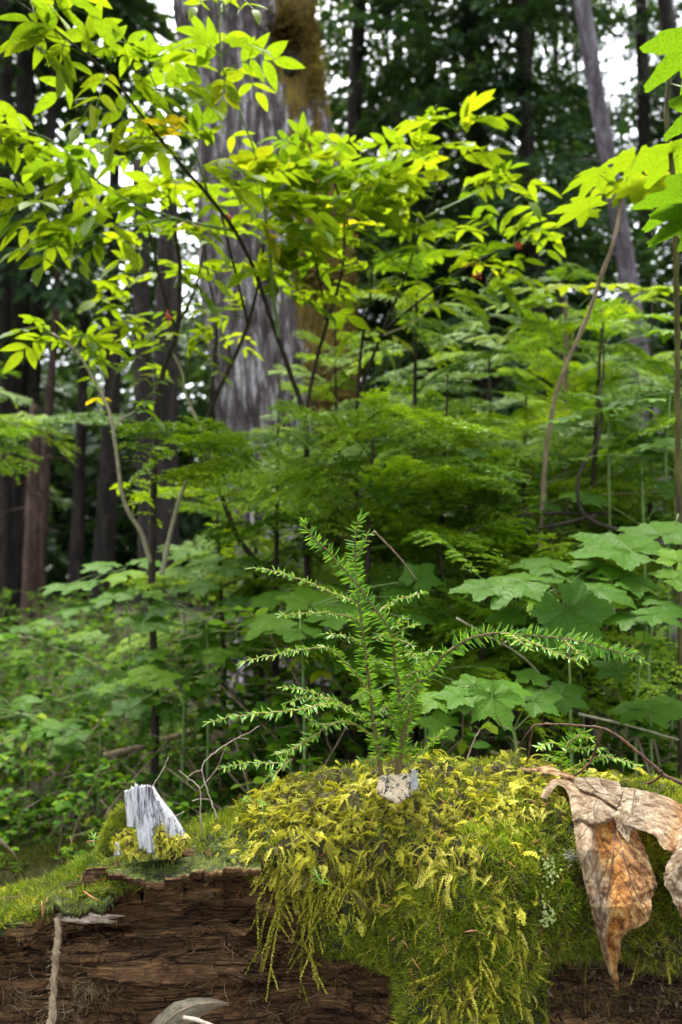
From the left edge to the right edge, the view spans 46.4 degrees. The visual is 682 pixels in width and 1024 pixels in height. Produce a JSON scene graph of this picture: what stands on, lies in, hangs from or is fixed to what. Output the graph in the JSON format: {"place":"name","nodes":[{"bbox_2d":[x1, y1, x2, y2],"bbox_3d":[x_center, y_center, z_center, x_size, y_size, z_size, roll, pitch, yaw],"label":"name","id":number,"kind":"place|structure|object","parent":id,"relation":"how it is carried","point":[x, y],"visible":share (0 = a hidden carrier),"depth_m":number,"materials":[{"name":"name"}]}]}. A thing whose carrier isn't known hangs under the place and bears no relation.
{"place":"outdoors","nodes":[
{"label":"outdoors","id":0,"kind":"place"},
{"bbox_2d":[0,832,97,887],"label":"mossy log","id":1,"kind":"object","parent":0,"point":[37,866],"visible":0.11,"depth_m":2.00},
{"bbox_2d":[0,576,677,854],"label":"ground","id":2,"kind":"structure","parent":0,"point":[204,609],"depth_m":9.68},
{"bbox_2d":[0,404,75,653],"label":"bare trunk","id":3,"kind":"object","parent":2,"relation":"on","point":[31,568],"visible":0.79,"depth_m":8.94,"materials":[{"name":"red plant"}]},
{"bbox_2d":[10,55,76,566],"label":"conifer tree","id":4,"kind":"object","parent":2,"relation":"on","point":[58,554],"visible":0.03,"depth_m":17.44,"materials":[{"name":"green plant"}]},
{"bbox_2d":[0,629,91,799],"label":"huckleberry bush","id":5,"kind":"object","parent":2,"relation":"on","point":[59,643],"visible":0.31,"depth_m":3.05,"materials":[{"name":"green plant"}]},
{"bbox_2d":[0,681,117,850],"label":"thimbleberry","id":6,"kind":"object","parent":2,"relation":"on","point":[67,732],"visible":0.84,"depth_m":2.31,"materials":[{"name":"green plant"}]},
{"bbox_2d":[33,267,84,618],"bbox_3d":[-4.082,-0.778,10.909,0.623,5.214,1.051,-1,-4,15],"label":"bare trunk","id":7,"kind":"object","parent":2,"relation":"on","point":[45,465],"visible":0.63,"depth_m":10.95,"materials":[{"name":"red plant"}]},
{"bbox_2d":[0,618,128,843],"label":"thimbleberry","id":8,"kind":"object","parent":2,"relation":"on","point":[98,636],"visible":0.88,"depth_m":2.82,"materials":[{"name":"green plant"}]},
{"bbox_2d":[0,362,131,483],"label":"hemlock sapling","id":9,"kind":"object","parent":2,"relation":"on","point":[21,430],"visible":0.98,"depth_m":3.71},
{"bbox_2d":[0,664,137,856],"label":"huckleberry bush","id":10,"kind":"object","parent":2,"relation":"on","point":[61,785],"visible":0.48,"depth_m":2.49,"materials":[{"name":"green plant"}]},
{"bbox_2d":[0,721,143,858],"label":"huckleberry bush","id":11,"kind":"object","parent":2,"relation":"on","point":[28,818],"visible":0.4,"depth_m":2.46,"materials":[{"name":"green plant"}]},
{"bbox_2d":[16,741,132,852],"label":"huckleberry bush","id":12,"kind":"object","parent":2,"relation":"on","point":[37,751],"visible":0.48,"depth_m":2.48,"materials":[{"name":"green plant"}]},
{"bbox_2d":[0,728,166,869],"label":"huckleberry bush","id":13,"kind":"object","parent":2,"relation":"on","point":[66,806],"visible":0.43,"depth_m":2.04,"materials":[{"name":"green plant"}]},
{"bbox_2d":[64,169,107,629],"bbox_3d":[-4.003,-1.636,11.971,0.822,7.015,1.068,2,-5,-31],"label":"bare trunk","id":14,"kind":"object","parent":2,"relation":"on","point":[76,543],"visible":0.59,"depth_m":11.93,"materials":[{"name":"brown plant"}]},
{"bbox_2d":[0,0,185,633],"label":"conifer tree","id":15,"kind":"object","parent":2,"relation":"on","point":[8,75],"visible":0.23,"depth_m":11.41,"materials":[{"name":"green plant"}]},
{"bbox_2d":[14,667,175,818],"bbox_3d":[-0.721,0.837,2.517,0.635,0.701,0.392,-4,-6,44],"label":"thimbleberry","id":16,"kind":"object","parent":2,"relation":"on","point":[79,674],"visible":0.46,"depth_m":2.48,"materials":[{"name":"green plant"}]},
{"bbox_2d":[14,655,181,818],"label":"huckleberry bush","id":17,"kind":"object","parent":2,"relation":"on","point":[64,762],"visible":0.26,"depth_m":3.06,"materials":[{"name":"green plant"}]},
{"bbox_2d":[0,0,196,628],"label":"conifer tree","id":18,"kind":"object","parent":2,"relation":"on","point":[24,96],"visible":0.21,"depth_m":11.89,"materials":[{"name":"green plant"}]},
{"bbox_2d":[60,319,136,633],"bbox_3d":[-3.397,-0.457,11.520,1.095,4.627,0.770,0,-4,0],"label":"bare trunk","id":19,"kind":"object","parent":2,"relation":"on","point":[105,539],"visible":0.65,"depth_m":11.39,"materials":[{"name":"brown plant"}]},
{"bbox_2d":[0,0,197,582],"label":"conifer tree","id":20,"kind":"object","parent":2,"relation":"on","point":[53,113],"visible":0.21,"depth_m":11.95,"materials":[{"name":"green plant"}]},
{"bbox_2d":[17,684,188,818],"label":"huckleberry bush","id":21,"kind":"object","parent":2,"relation":"on","point":[133,756],"visible":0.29,"depth_m":3.00,"materials":[{"name":"green plant"}]},
{"bbox_2d":[12,0,204,608],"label":"conifer tree","id":22,"kind":"object","parent":2,"relation":"on","point":[114,179],"visible":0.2,"depth_m":12.90,"materials":[{"name":"green plant"}]},
{"bbox_2d":[90,158,152,632],"bbox_3d":[-2.654,-1.303,9.934,0.964,6.218,0.925,0,-4,0],"label":"bare trunk","id":23,"kind":"object","parent":2,"relation":"on","point":[142,389],"visible":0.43,"depth_m":9.91,"materials":[{"name":"brown plant"}]},
{"bbox_2d":[106,191,191,664],"bbox_3d":[-1.968,-0.902,8.495,0.835,5.224,0.799,-2,-4,24],"label":"bare trunk","id":24,"kind":"object","parent":2,"relation":"on","point":[169,412],"visible":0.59,"depth_m":8.39,"materials":[{"name":"brown plant"}]},
{"bbox_2d":[38,549,267,816],"bbox_3d":[-0.625,0.655,2.563,0.720,1.078,0.427,-2,-4,21],"label":"thimbleberry","id":25,"kind":"object","parent":2,"relation":"on","point":[201,588],"visible":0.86,"depth_m":2.57,"materials":[{"name":"green plant"}]},
{"bbox_2d":[77,171,237,791],"bbox_3d":[-0.536,0.072,2.264,0.477,2.193,0.639,1,-4,-14],"label":"elder shrub","id":26,"kind":"object","parent":2,"relation":"on","point":[148,186],"visible":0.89,"depth_m":2.41,"materials":[{"name":"green plant"}]},
{"bbox_2d":[0,314,166,563],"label":"elder shrub","id":27,"kind":"object","parent":26,"relation":"attached to","point":[38,349],"visible":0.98,"depth_m":2.25,"materials":[{"name":"green plant"}]},
{"bbox_2d":[93,29,231,600],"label":"conifer tree","id":28,"kind":"object","parent":2,"relation":"on","point":[190,159],"visible":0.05,"depth_m":19.62,"materials":[{"name":"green plant"}]},
{"bbox_2d":[109,646,256,819],"bbox_3d":[-0.481,0.773,2.196,0.416,0.790,0.389,-1,-4,16],"label":"thimbleberry","id":29,"kind":"object","parent":2,"relation":"on","point":[134,707],"visible":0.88,"depth_m":2.19,"materials":[{"name":"green plant"}]},
{"bbox_2d":[123,589,264,811],"bbox_3d":[-0.426,0.705,2.365,0.402,0.956,0.395,2,-4,-24],"label":"thimbleberry","id":30,"kind":"object","parent":2,"relation":"on","point":[161,606],"visible":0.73,"depth_m":2.30,"materials":[{"name":"green plant"}]},
{"bbox_2d":[78,738,335,820],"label":"huckleberry bush","id":31,"kind":"object","parent":2,"relation":"on","point":[154,776],"visible":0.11,"depth_m":2.28,"materials":[{"name":"green plant"}]},
{"bbox_2d":[0,0,434,712],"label":"elder shrub","id":32,"kind":"object","parent":2,"relation":"on","point":[302,168],"visible":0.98,"depth_m":2.08,"materials":[{"name":"green plant"}]},
{"bbox_2d":[108,673,340,816],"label":"huckleberry bush","id":33,"kind":"object","parent":2,"relation":"on","point":[141,741],"visible":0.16,"depth_m":2.49,"materials":[{"name":"green plant"}]},
{"bbox_2d":[120,616,333,813],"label":"huckleberry bush","id":34,"kind":"object","parent":2,"relation":"on","point":[182,662],"visible":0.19,"depth_m":2.53,"materials":[{"name":"green plant"}]},
{"bbox_2d":[167,682,287,820],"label":"huckleberry bush","id":35,"kind":"object","parent":2,"relation":"on","point":[181,796],"visible":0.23,"depth_m":2.24,"materials":[{"name":"green plant"}]},
{"bbox_2d":[100,514,370,799],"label":"hemlock sapling","id":36,"kind":"object","parent":2,"relation":"on","point":[220,635],"visible":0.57,"depth_m":2.63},
{"bbox_2d":[116,179,369,764],"bbox_3d":[-0.292,0.070,2.494,0.776,2.271,0.662,0,-4,0],"label":"elder shrub","id":37,"kind":"object","parent":2,"relation":"on","point":[237,220],"visible":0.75,"depth_m":2.54,"materials":[{"name":"green plant"}]},
{"bbox_2d":[132,554,361,788],"bbox_3d":[-0.273,0.682,2.720,0.938,1.083,0.964,-2,-4,24],"label":"huckleberry bush","id":38,"kind":"object","parent":2,"relation":"on","point":[240,694],"visible":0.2,"depth_m":2.57,"materials":[{"name":"green plant"}]},
{"bbox_2d":[122,437,371,748],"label":"hemlock sapling","id":39,"kind":"object","parent":2,"relation":"on","point":[212,508],"visible":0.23,"depth_m":3.22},
{"bbox_2d":[110,405,389,775],"bbox_3d":[-0.260,0.425,2.500,0.872,1.567,1.085,0,-4,0],"label":"hemlock sapling","id":40,"kind":"object","parent":2,"relation":"on","point":[203,440],"visible":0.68,"depth_m":2.33,"materials":[{"name":"plant"}]},
{"bbox_2d":[173,0,380,751],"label":"old tree","id":41,"kind":"object","parent":2,"relation":"on","point":[248,396],"visible":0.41,"depth_m":4.62,"materials":[{"name":"grey plant"}]},
{"bbox_2d":[194,646,398,779],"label":"huckleberry bush","id":42,"kind":"object","parent":2,"relation":"on","point":[237,707],"visible":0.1,"depth_m":2.52,"materials":[{"name":"green plant"}]},
{"bbox_2d":[187,0,412,505],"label":"conifer tree","id":43,"kind":"object","parent":2,"relation":"on","point":[204,378],"visible":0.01,"depth_m":16.88,"materials":[{"name":"green plant"}]},
{"bbox_2d":[166,685,444,814],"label":"huckleberry bush","id":44,"kind":"object","parent":2,"relation":"on","point":[242,754],"visible":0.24,"depth_m":1.98,"materials":[{"name":"green plant"}]},
{"bbox_2d":[167,677,473,810],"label":"huckleberry bush","id":45,"kind":"object","parent":2,"relation":"on","point":[350,743],"visible":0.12,"depth_m":2.12,"materials":[{"name":"green plant"}]},
{"bbox_2d":[178,0,463,353],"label":"conifer tree","id":46,"kind":"object","parent":2,"relation":"on","point":[355,16],"visible":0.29,"depth_m":11.91,"materials":[{"name":"green plant"}]},
{"bbox_2d":[208,313,462,756],"bbox_3d":[-0.056,0.262,2.852,0.872,1.972,0.842,1,-4,-20],"label":"hemlock sapling","id":47,"kind":"object","parent":2,"relation":"on","point":[335,381],"visible":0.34,"depth_m":2.85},
{"bbox_2d":[196,603,474,816],"bbox_3d":[-0.019,0.741,2.487,0.924,0.933,1.087,-1,-4,9],"label":"huckleberry bush","id":48,"kind":"object","parent":2,"relation":"on","point":[292,733],"visible":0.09,"depth_m":2.22,"materials":[{"name":"green plant"}]},
{"bbox_2d":[232,562,442,775],"bbox_3d":[-0.011,0.634,1.861,0.486,1.031,0.382,0,-4,0],"label":"thimbleberry","id":49,"kind":"object","parent":2,"relation":"on","point":[289,630],"visible":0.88,"depth_m":1.82,"materials":[{"name":"green plant"}]},
{"bbox_2d":[0,755,681,1023],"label":"nurse log","id":50,"kind":"object","parent":2,"relation":"on","point":[187,932],"visible":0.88,"depth_m":1.12,"materials":[{"name":"plant"}]},
{"bbox_2d":[114,783,187,854],"bbox_3d":[-0.266,0.418,1.089,0.111,0.107,0.062,-2,-4,25],"label":"broken stub","id":51,"kind":"object","parent":50,"relation":"on","point":[147,807],"visible":0.88,"depth_m":1.07,"materials":[{"name":"grey wood"}]},
{"bbox_2d":[125,823,191,864],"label":"moss tuft","id":52,"kind":"object","parent":50,"relation":"on","point":[167,848],"visible":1,"depth_m":1.05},
{"bbox_2d":[151,997,229,1023],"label":"dead leaf","id":53,"kind":"object","parent":50,"relation":"on","point":[174,1012],"visible":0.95,"depth_m":0.98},
{"bbox_2d":[202,508,392,783],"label":"hemlock seedling","id":54,"kind":"object","parent":50,"relation":"on","point":[375,741],"visible":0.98,"depth_m":1.10,"materials":[{"name":"plant"}]},
{"bbox_2d":[1,740,666,1023],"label":"feather moss","id":55,"kind":"object","parent":50,"relation":"on","point":[335,798],"visible":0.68,"depth_m":1.06,"materials":[{"name":"plant"}]},
{"bbox_2d":[376,766,418,804],"bbox_3d":[0.075,0.368,1.084,0.056,0.048,0.051,1,-4,-13],"label":"crusty fungus","id":56,"kind":"object","parent":55,"relation":"on","point":[395,789],"visible":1,"depth_m":1.07},
{"bbox_2d":[390,623,649,774],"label":"hemlock seedling","id":57,"kind":"object","parent":55,"relation":"on","point":[413,689],"visible":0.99,"depth_m":1.07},
{"bbox_2d":[0,747,681,1023],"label":"cushion moss","id":58,"kind":"object","parent":50,"relation":"on","point":[534,870],"visible":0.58,"depth_m":1.02,"materials":[{"name":"plant"}]},
{"bbox_2d":[299,517,442,774],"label":"hemlock seedling","id":59,"kind":"object","parent":50,"relation":"on","point":[394,651],"visible":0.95,"depth_m":1.10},
{"bbox_2d":[244,847,674,1023],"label":"hanging moss","id":60,"kind":"object","parent":50,"relation":"hanging from","point":[281,906],"visible":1,"depth_m":1.02,"materials":[{"name":"plant"}]},
{"bbox_2d":[384,775,681,1023],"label":"withered moss","id":61,"kind":"object","parent":50,"relation":"on","point":[595,977],"visible":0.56,"depth_m":1.08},
{"bbox_2d":[532,728,643,775],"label":"hemlock seedling","id":62,"kind":"object","parent":50,"relation":"on","point":[559,760],"visible":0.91,"depth_m":1.20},
{"bbox_2d":[521,765,681,990],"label":"dead leaf","id":63,"kind":"object","parent":50,"relation":"on","point":[619,879],"visible":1,"depth_m":1.00,"materials":[{"name":"plant"}]},
{"bbox_2d":[537,941,681,1023],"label":"leaf debris","id":64,"kind":"object","parent":50,"relation":"on","point":[644,986],"visible":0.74,"depth_m":1.10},
{"bbox_2d":[206,590,493,776],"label":"huckleberry bush","id":65,"kind":"object","parent":2,"relation":"on","point":[280,744],"visible":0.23,"depth_m":2.07,"materials":[{"name":"green plant"}]},
{"bbox_2d":[40,307,670,602],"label":"distant woods","id":66,"kind":"object","parent":2,"relation":"on","point":[61,467],"visible":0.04,"depth_m":21.83,"materials":[{"name":"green plant"}]},
{"bbox_2d":[222,681,509,799],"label":"huckleberry bush","id":67,"kind":"object","parent":2,"relation":"on","point":[494,729],"visible":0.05,"depth_m":1.97,"materials":[{"name":"green plant"}]},
{"bbox_2d":[221,555,527,768],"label":"hemlock sapling","id":68,"kind":"object","parent":2,"relation":"on","point":[348,629],"visible":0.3,"depth_m":2.16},
{"bbox_2d":[296,632,465,754],"bbox_3d":[0.038,0.739,2.021,0.418,0.873,0.428,3,-5,-34],"label":"thimbleberry","id":69,"kind":"object","parent":2,"relation":"on","point":[339,667],"visible":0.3,"depth_m":1.93,"materials":[{"name":"green plant"}]},
{"bbox_2d":[193,388,587,760],"bbox_3d":[0.122,0.440,2.261,1.195,1.505,0.834,-4,-5,42],"label":"hemlock sapling","id":70,"kind":"object","parent":2,"relation":"on","point":[456,480],"visible":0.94,"depth_m":2.15,"materials":[{"name":"plant"}]},
{"bbox_2d":[229,218,558,743],"bbox_3d":[0.219,0.097,2.903,1.239,2.331,1.183,0,-4,0],"label":"hemlock sapling","id":71,"kind":"object","parent":2,"relation":"on","point":[438,375],"visible":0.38,"depth_m":2.81,"materials":[{"name":"plant"}]},
{"bbox_2d":[239,620,559,771],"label":"huckleberry bush","id":72,"kind":"object","parent":2,"relation":"on","point":[347,690],"visible":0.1,"depth_m":2.06,"materials":[{"name":"green plant"}]},
{"bbox_2d":[319,0,526,614],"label":"conifer tree","id":73,"kind":"object","parent":2,"relation":"on","point":[335,65],"visible":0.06,"depth_m":14.81,"materials":[{"name":"green plant"}]},
{"bbox_2d":[261,374,584,737],"bbox_3d":[0.307,0.380,2.489,1.107,1.671,1.149,0,-4,0],"label":"hemlock sapling","id":74,"kind":"object","parent":2,"relation":"on","point":[404,527],"visible":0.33,"depth_m":2.36,"materials":[{"name":"plant"}]},
{"bbox_2d":[350,647,510,758],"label":"thimbleberry","id":75,"kind":"object","parent":2,"relation":"on","point":[464,709],"visible":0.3,"depth_m":1.80,"materials":[{"name":"green plant"}]},
{"bbox_2d":[316,89,565,638],"bbox_3d":[0.341,-0.057,2.462,0.886,2.520,0.793,0,-4,0],"label":"elder shrub","id":76,"kind":"object","parent":2,"relation":"on","point":[428,156],"visible":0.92,"depth_m":2.49,"materials":[{"name":"green plant"}]},
{"bbox_2d":[334,0,548,595],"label":"conifer tree","id":77,"kind":"object","parent":2,"relation":"on","point":[381,314],"visible":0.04,"depth_m":15.82,"materials":[{"name":"green plant"}]},
{"bbox_2d":[339,529,585,738],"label":"hemlock sapling","id":78,"kind":"object","parent":2,"relation":"on","point":[452,624],"visible":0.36,"depth_m":2.11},
{"bbox_2d":[381,709,547,761],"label":"thimbleberry","id":79,"kind":"object","parent":2,"relation":"on","point":[437,721],"visible":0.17,"depth_m":1.71,"materials":[{"name":"green plant"}]},
{"bbox_2d":[340,277,641,741],"bbox_3d":[0.643,0.171,3.283,1.188,2.272,1.330,-2,-4,27],"label":"hemlock sapling","id":80,"kind":"object","parent":2,"relation":"on","point":[427,391],"visible":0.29,"depth_m":3.20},
{"bbox_2d":[330,490,660,754],"bbox_3d":[0.333,0.596,2.735,1.130,1.305,1.162,0,-4,2],"label":"huckleberry bush","id":81,"kind":"object","parent":2,"relation":"on","point":[420,733],"visible":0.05,"depth_m":2.40,"materials":[{"name":"green plant"}]},
{"bbox_2d":[405,668,588,753],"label":"thimbleberry","id":82,"kind":"object","parent":2,"relation":"on","point":[483,703],"visible":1,"depth_m":1.39,"materials":[{"name":"green plant"}]},
{"bbox_2d":[327,0,681,629],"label":"conifer tree","id":83,"kind":"object","parent":2,"relation":"on","point":[384,87],"visible":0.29,"depth_m":11.61,"materials":[{"name":"green plant"}]},
{"bbox_2d":[342,576,670,761],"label":"hemlock sapling","id":84,"kind":"object","parent":2,"relation":"on","point":[483,612],"visible":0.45,"depth_m":1.95,"materials":[{"name":"plant"}]},
{"bbox_2d":[340,370,677,757],"bbox_3d":[0.617,0.401,2.744,1.153,1.700,0.942,-3,-5,40],"label":"hemlock sapling","id":85,"kind":"object","parent":2,"relation":"on","point":[567,484],"visible":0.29,"depth_m":2.56,"materials":[{"name":"plant"}]},
{"bbox_2d":[370,498,674,761],"bbox_3d":[0.531,0.594,2.492,1.095,1.265,1.126,3,-5,-38],"label":"huckleberry bush","id":86,"kind":"object","parent":2,"relation":"on","point":[616,702],"visible":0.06,"depth_m":2.31,"materials":[{"name":"green plant"}]},
{"bbox_2d":[382,0,681,571],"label":"conifer tree","id":87,"kind":"object","parent":2,"relation":"on","point":[521,53],"visible":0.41,"depth_m":10.81,"materials":[{"name":"green plant"}]},
{"bbox_2d":[448,542,637,766],"bbox_3d":[0.488,0.606,1.655,0.312,1.118,0.514,-4,-5,42],"label":"thimbleberry","id":88,"kind":"object","parent":2,"relation":"on","point":[587,609],"visible":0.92,"depth_m":1.57,"materials":[{"name":"green plant"}]},
{"bbox_2d":[453,1,637,533],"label":"conifer tree","id":89,"kind":"object","parent":2,"relation":"on","point":[551,57],"visible":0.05,"depth_m":16.00,"materials":[{"name":"green plant"}]},
{"bbox_2d":[433,254,661,734],"bbox_3d":[0.955,0.050,3.570,1.110,2.524,1.120,2,-5,-30],"label":"hemlock sapling","id":90,"kind":"object","parent":2,"relation":"on","point":[554,370],"visible":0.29,"depth_m":3.53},
{"bbox_2d":[422,518,681,766],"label":"hemlock sapling","id":91,"kind":"object","parent":2,"relation":"on","point":[632,638],"visible":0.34,"depth_m":2.03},
{"bbox_2d":[446,282,681,727],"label":"sapling","id":92,"kind":"object","parent":2,"relation":"on","point":[633,289],"visible":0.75,"depth_m":2.60,"materials":[{"name":"green plant"}]},
{"bbox_2d":[447,297,681,774],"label":"hemlock sapling","id":93,"kind":"object","parent":2,"relation":"on","point":[614,394],"visible":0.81,"depth_m":2.45,"materials":[{"name":"plant"}]},
{"bbox_2d":[499,322,642,773],"bbox_3d":[0.600,0.332,2.181,0.489,1.773,0.117,0,-4,0],"label":"crooked stem","id":94,"kind":"object","parent":2,"relation":"on","point":[591,518],"visible":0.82,"depth_m":2.18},
{"bbox_2d":[509,279,681,774],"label":"hemlock sapling","id":95,"kind":"object","parent":2,"relation":"on","point":[651,357],"visible":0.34,"depth_m":2.96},
{"bbox_2d":[525,339,676,745],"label":"hemlock sapling","id":96,"kind":"object","parent":2,"relation":"on","point":[616,512],"visible":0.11,"depth_m":3.28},
{"bbox_2d":[537,145,669,765],"bbox_3d":[0.696,0.149,1.988,0.363,2.095,0.586,-1,-4,10],"label":"devils club","id":97,"kind":"object","parent":2,"relation":"on","point":[631,187],"visible":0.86,"depth_m":1.99,"materials":[{"name":"green plant"}]},
{"bbox_2d":[527,0,681,606],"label":"conifer tree","id":98,"kind":"object","parent":2,"relation":"on","point":[643,122],"visible":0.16,"depth_m":14.98,"materials":[{"name":"green plant"}]},
{"bbox_2d":[541,393,667,771],"bbox_3d":[0.775,0.413,2.193,0.627,1.620,0.368,2,-4,-25],"label":"thimbleberry","id":99,"kind":"object","parent":2,"relation":"on","point":[563,424],"visible":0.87,"depth_m":2.26,"materials":[{"name":"green plant"}]},
{"bbox_2d":[542,448,676,630],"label":"hemlock sapling","id":100,"kind":"object","parent":2,"relation":"on","point":[650,566],"visible":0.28,"depth_m":2.43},
{"bbox_2d":[563,433,681,765],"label":"thimbleberry","id":101,"kind":"object","parent":2,"relation":"on","point":[662,486],"visible":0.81,"depth_m":2.19,"materials":[{"name":"green plant"}]},
{"bbox_2d":[570,0,677,654],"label":"bare trunk","id":102,"kind":"object","parent":2,"relation":"on","point":[625,260],"visible":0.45,"depth_m":8.92,"materials":[{"name":"grey plant"}]},
{"bbox_2d":[568,514,681,777],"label":"thimbleberry","id":103,"kind":"object","parent":2,"relation":"on","point":[621,550],"visible":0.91,"depth_m":1.70,"materials":[{"name":"green plant"}]},
{"bbox_2d":[585,616,681,779],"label":"huckleberry bush","id":104,"kind":"object","parent":2,"relation":"on","point":[620,696],"visible":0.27,"depth_m":1.88,"materials":[{"name":"green plant"}]},
{"bbox_2d":[600,0,681,595],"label":"conifer tree","id":105,"kind":"object","parent":2,"relation":"on","point":[631,44],"visible":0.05,"depth_m":16.44,"materials":[{"name":"green plant"}]},
{"bbox_2d":[622,27,681,779],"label":"devils club","id":106,"kind":"object","parent":2,"relation":"on","point":[661,159],"visible":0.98,"depth_m":1.66,"materials":[{"name":"green plant"}]},
{"bbox_2d":[10,0,681,569],"label":"sky","id":107,"kind":"structure","parent":0,"point":[615,49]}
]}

